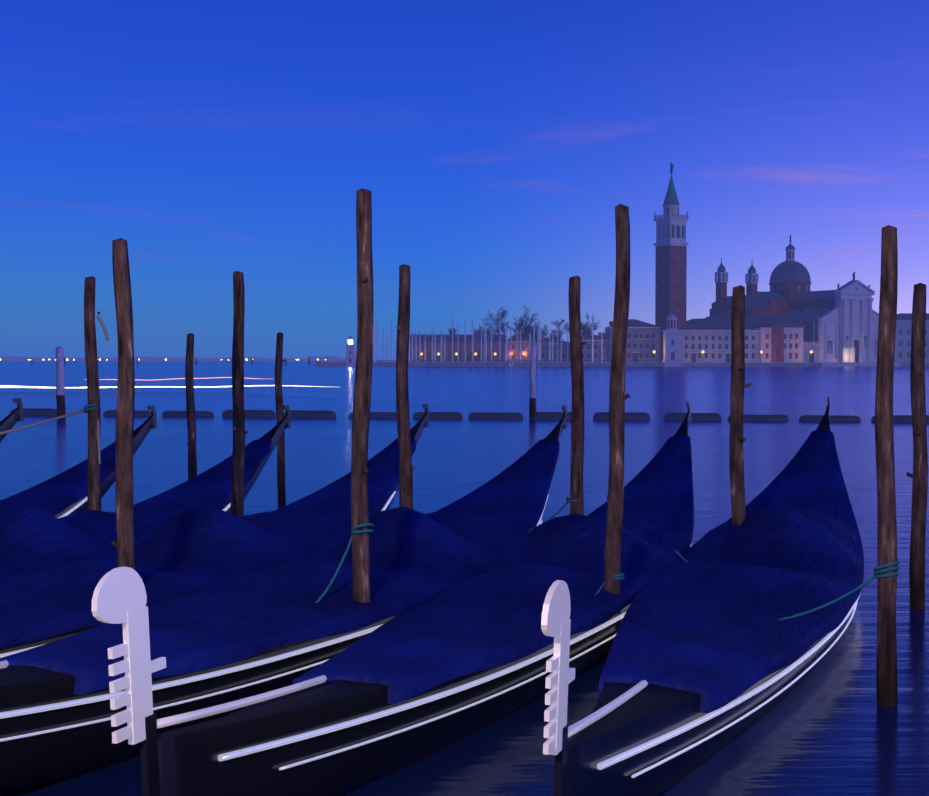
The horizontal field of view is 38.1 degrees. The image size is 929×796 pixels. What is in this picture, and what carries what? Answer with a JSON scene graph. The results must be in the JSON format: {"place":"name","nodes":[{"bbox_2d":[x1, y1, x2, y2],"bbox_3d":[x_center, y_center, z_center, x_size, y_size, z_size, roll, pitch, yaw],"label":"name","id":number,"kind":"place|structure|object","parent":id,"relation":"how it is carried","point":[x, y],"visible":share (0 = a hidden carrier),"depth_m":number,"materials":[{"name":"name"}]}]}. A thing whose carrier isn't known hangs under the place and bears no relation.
{"place":"outdoors","nodes":[
{"label":"outdoors","id":0,"kind":"place"},
{"bbox_2d":[0,356,355,360],"bbox_3d":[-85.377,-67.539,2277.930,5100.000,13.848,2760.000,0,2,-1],"label":"distant shoreline","id":1,"kind":"structure","parent":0,"point":[312,358],"depth_m":3587.10,"materials":[{"name":"black"}]},
{"bbox_2d":[0,360,928,795],"bbox_3d":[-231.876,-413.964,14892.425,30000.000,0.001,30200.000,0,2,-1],"label":"lagoon water","id":2,"kind":"structure","parent":0,"point":[826,726],"depth_m":26.32,"materials":[{"name":"blue liquid"}]},
{"bbox_2d":[0,398,23,442],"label":"gondola","id":3,"kind":"object","parent":2,"relation":"on","point":[10,420],"visible":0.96,"depth_m":14.89,"materials":[{"name":"black paint"}]},
{"bbox_2d":[55,347,65,418],"bbox_3d":[-14.028,-0.240,46.766,0.347,3.097,0.325,0,2,-1],"label":"pile","id":4,"kind":"object","parent":2,"relation":"in","point":[60,391],"visible":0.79,"depth_m":46.65,"materials":[{"name":"white wood"}]},
{"bbox_2d":[0,406,156,518],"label":"gondola","id":5,"kind":"object","parent":2,"relation":"on","point":[62,494],"visible":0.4,"depth_m":13.48,"materials":[{"name":"blue fabric"}]},
{"bbox_2d":[84,276,101,510],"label":"mooring pole","id":6,"kind":"object","parent":2,"relation":"in","point":[93,469],"visible":0.6,"depth_m":12.48,"materials":[{"name":"brown wood"}]},
{"bbox_2d":[0,316,898,620],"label":"mooring ropes","id":7,"kind":"object","parent":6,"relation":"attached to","point":[616,576],"visible":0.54,"depth_m":8.67,"materials":[{"name":"teal fabric"}]},
{"bbox_2d":[111,238,134,569],"bbox_3d":[-2.186,0.673,8.678,0.163,3.398,0.148,1,2,39],"label":"mooring pole","id":8,"kind":"object","parent":2,"relation":"on","point":[124,504],"visible":0.75,"depth_m":8.61,"materials":[{"name":"brown wood"}]},
{"bbox_2d":[0,405,290,583],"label":"gondola","id":9,"kind":"object","parent":2,"relation":"on","point":[33,540],"visible":0.52,"depth_m":11.20,"materials":[{"name":"blue fabric"}]},
{"bbox_2d":[0,377,321,387],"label":"boat light trails","id":10,"kind":"object","parent":2,"relation":"on","point":[152,386],"visible":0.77,"depth_m":83.10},
{"bbox_2d":[30,357,309,365],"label":"bricole channel markers","id":11,"kind":"object","parent":2,"relation":"on","point":[285,363],"visible":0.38,"depth_m":583.21,"materials":[{"name":"brown wood"}]},
{"bbox_2d":[185,333,196,479],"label":"mooring pole","id":12,"kind":"object","parent":2,"relation":"in","point":[191,428],"visible":0.62,"depth_m":18.87,"materials":[{"name":"brown wood"}]},
{"bbox_2d":[0,404,428,657],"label":"gondola","id":13,"kind":"object","parent":2,"relation":"on","point":[184,552],"visible":0.54,"depth_m":10.20,"materials":[{"name":"blue fabric"}]},
{"bbox_2d":[230,271,247,516],"bbox_3d":[-2.103,0.540,12.555,0.165,3.449,0.145,-1,2,-33],"label":"mooring pole","id":14,"kind":"object","parent":2,"relation":"in","point":[237,484],"visible":0.69,"depth_m":12.51,"materials":[{"name":"brown wood"}]},
{"bbox_2d":[275,332,285,501],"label":"mooring pole","id":15,"kind":"object","parent":2,"relation":"in","point":[279,359],"visible":0.73,"depth_m":19.20,"materials":[{"name":"brown wood"}]},
{"bbox_2d":[0,405,566,795],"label":"gondola","id":16,"kind":"object","parent":2,"relation":"on","point":[257,633],"visible":0.71,"depth_m":7.88,"materials":[{"name":"blue fabric"}]},
{"bbox_2d":[351,188,373,601],"bbox_3d":[-0.656,0.513,8.689,0.159,3.718,0.159,0,2,-1],"label":"mooring pole","id":17,"kind":"object","parent":2,"relation":"in","point":[359,475],"visible":0.75,"depth_m":8.65,"materials":[{"name":"brown wood"}]},
{"bbox_2d":[92,401,693,795],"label":"gondola","id":18,"kind":"object","parent":2,"relation":"on","point":[455,663],"visible":0.83,"depth_m":6.93,"materials":[{"name":"blue fabric"}]},
{"bbox_2d":[396,264,416,508],"bbox_3d":[-0.500,0.563,11.712,0.194,3.449,0.178,0,2,-1],"label":"mooring pole","id":19,"kind":"object","parent":2,"relation":"on","point":[406,468],"visible":0.69,"depth_m":11.65,"materials":[{"name":"brown wood"}]},
{"bbox_2d":[10,408,928,422],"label":"floating boom","id":20,"kind":"object","parent":2,"relation":"on","point":[496,415],"visible":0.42,"depth_m":46.27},
{"bbox_2d":[372,315,606,366],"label":"sailboat masts","id":21,"kind":"object","parent":2,"relation":"on","point":[485,346],"visible":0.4,"depth_m":450.65,"materials":[{"name":"white"}]},
{"bbox_2d":[529,344,536,418],"bbox_3d":[2.356,-0.264,46.026,0.282,3.187,0.257,-1,2,-34],"label":"pile","id":22,"kind":"object","parent":2,"relation":"in","point":[532,390],"visible":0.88,"depth_m":45.93,"materials":[{"name":"white wood"}]},
{"bbox_2d":[566,276,585,514],"bbox_3d":[0.968,0.613,11.713,0.176,3.349,0.146,0,2,-1],"label":"mooring pole","id":23,"kind":"object","parent":2,"relation":"on","point":[577,425],"visible":0.52,"depth_m":11.65,"materials":[{"name":"brown wood"}]},
{"bbox_2d":[604,204,629,656],"bbox_3d":[1.032,0.526,9.116,0.182,3.668,0.144,0,2,-1],"label":"mooring pole","id":24,"kind":"object","parent":2,"relation":"in","point":[618,397],"visible":0.73,"depth_m":9.06,"materials":[{"name":"brown wood"}]},
{"bbox_2d":[541,396,863,795],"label":"gondola","id":25,"kind":"object","parent":2,"relation":"on","point":[710,655],"visible":0.98,"depth_m":7.87,"materials":[{"name":"blue fabric"}]},
{"bbox_2d":[729,285,751,525],"bbox_3d":[2.199,0.703,10.842,0.169,3.219,0.164,-2,2,-45],"label":"mooring pole","id":26,"kind":"object","parent":2,"relation":"in","point":[736,456],"visible":0.56,"depth_m":10.81,"materials":[{"name":"brown wood"}]},
{"bbox_2d":[875,225,897,706],"bbox_3d":[2.461,0.697,7.841,0.164,3.397,0.125,-1,2,-40],"label":"mooring pole","id":27,"kind":"object","parent":2,"relation":"in","point":[886,681],"visible":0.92,"depth_m":7.79,"materials":[{"name":"brown wood"}]},
{"bbox_2d":[906,283,927,610],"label":"mooring pole","id":28,"kind":"object","parent":2,"relation":"on","point":[919,503],"visible":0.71,"depth_m":10.82,"materials":[{"name":"brown wood"}]},
{"bbox_2d":[0,0,928,359],"label":"sky","id":29,"kind":"structure","parent":0,"point":[496,145],"materials":[{"name":"blue"}]},
{"bbox_2d":[315,362,928,366],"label":"quay ground","id":30,"kind":"structure","parent":0,"point":[608,364],"depth_m":441.62,"materials":[{"name":"stone"}]},
{"bbox_2d":[345,335,355,366],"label":"lighthouse","id":31,"kind":"object","parent":30,"relation":"on","point":[350,353],"visible":1,"depth_m":439.26,"materials":[{"name":"stone"}]},
{"bbox_2d":[448,328,457,334],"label":"tree","id":32,"kind":"object","parent":30,"relation":"on","point":[450,331],"visible":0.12,"depth_m":484.69,"materials":[{"name":"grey plant"}]},
{"bbox_2d":[410,335,505,361],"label":"building","id":33,"kind":"structure","parent":30,"relation":"on","point":[448,343],"depth_m":461.89,"materials":[{"name":"brick"}]},
{"bbox_2d":[473,325,493,334],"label":"tree","id":34,"kind":"object","parent":30,"relation":"on","point":[479,332],"visible":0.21,"depth_m":485.39,"materials":[{"name":"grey plant"}]},
{"bbox_2d":[477,307,509,334],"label":"tree","id":35,"kind":"object","parent":30,"relation":"on","point":[503,313],"visible":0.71,"depth_m":488.26,"materials":[{"name":"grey plant"}]},
{"bbox_2d":[507,333,528,361],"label":"building","id":36,"kind":"structure","parent":30,"relation":"on","point":[525,348],"depth_m":460.04,"materials":[{"name":"paint"}]},
{"bbox_2d":[508,322,537,341],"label":"tree","id":37,"kind":"object","parent":30,"relation":"on","point":[519,331],"visible":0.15,"depth_m":490.06,"materials":[{"name":"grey plant"}]},
{"bbox_2d":[511,305,550,340],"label":"tree","id":38,"kind":"object","parent":30,"relation":"on","point":[521,324],"visible":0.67,"depth_m":480.69,"materials":[{"name":"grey plant"}]},
{"bbox_2d":[517,316,560,339],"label":"tree","id":39,"kind":"object","parent":30,"relation":"on","point":[543,332],"visible":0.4,"depth_m":481.11,"materials":[{"name":"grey plant"}]},
{"bbox_2d":[531,338,569,361],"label":"building","id":40,"kind":"structure","parent":30,"relation":"on","point":[545,343],"depth_m":466.29,"materials":[{"name":"paint"}]},
{"bbox_2d":[541,319,568,340],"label":"tree","id":41,"kind":"object","parent":30,"relation":"on","point":[565,326],"visible":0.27,"depth_m":481.88,"materials":[{"name":"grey plant"}]},
{"bbox_2d":[565,312,601,335],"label":"tree","id":42,"kind":"object","parent":30,"relation":"on","point":[584,329],"visible":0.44,"depth_m":481.94,"materials":[{"name":"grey plant"}]},
{"bbox_2d":[581,333,609,361],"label":"building","id":43,"kind":"structure","parent":30,"relation":"on","point":[587,349],"depth_m":451.49,"materials":[{"name":"beige paint"}]},
{"bbox_2d":[420,350,812,361],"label":"street lamps","id":44,"kind":"object","parent":30,"relation":"on","point":[456,354],"visible":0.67,"depth_m":459.32,"materials":[{"name":"yellow metal"}]},
{"bbox_2d":[604,319,660,361],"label":"building","id":45,"kind":"structure","parent":30,"relation":"on","point":[643,341],"depth_m":448.89,"materials":[{"name":"beige paint"}]},
{"bbox_2d":[653,163,688,361],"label":"bell tower","id":46,"kind":"structure","parent":30,"relation":"on","point":[670,244],"depth_m":481.31,"materials":[{"name":"red brick"}]},
{"bbox_2d":[662,312,680,366],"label":"lighthouse","id":47,"kind":"object","parent":30,"relation":"on","point":[671,345],"visible":1,"depth_m":441.25,"materials":[{"name":"stone"}]},
{"bbox_2d":[678,323,759,361],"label":"building","id":48,"kind":"structure","parent":30,"relation":"on","point":[712,341],"depth_m":448.69,"materials":[{"name":"white paint"}]},
{"bbox_2d":[756,326,804,361],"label":"building","id":49,"kind":"structure","parent":30,"relation":"on","point":[793,349],"depth_m":448.41,"materials":[{"name":"paint"}]},
{"bbox_2d":[686,235,878,361],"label":"church","id":50,"kind":"structure","parent":30,"relation":"on","point":[839,324],"depth_m":458.44,"materials":[{"name":"stone"}]},
{"bbox_2d":[803,341,818,361],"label":"garden wall gate","id":51,"kind":"structure","parent":30,"relation":"on","point":[809,347],"depth_m":449.57,"materials":[{"name":"grey paint"}]},
{"bbox_2d":[894,313,928,361],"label":"monastery wing","id":52,"kind":"structure","parent":30,"relation":"on","point":[902,353],"depth_m":463.10,"materials":[{"name":"white paint"}]}
]}

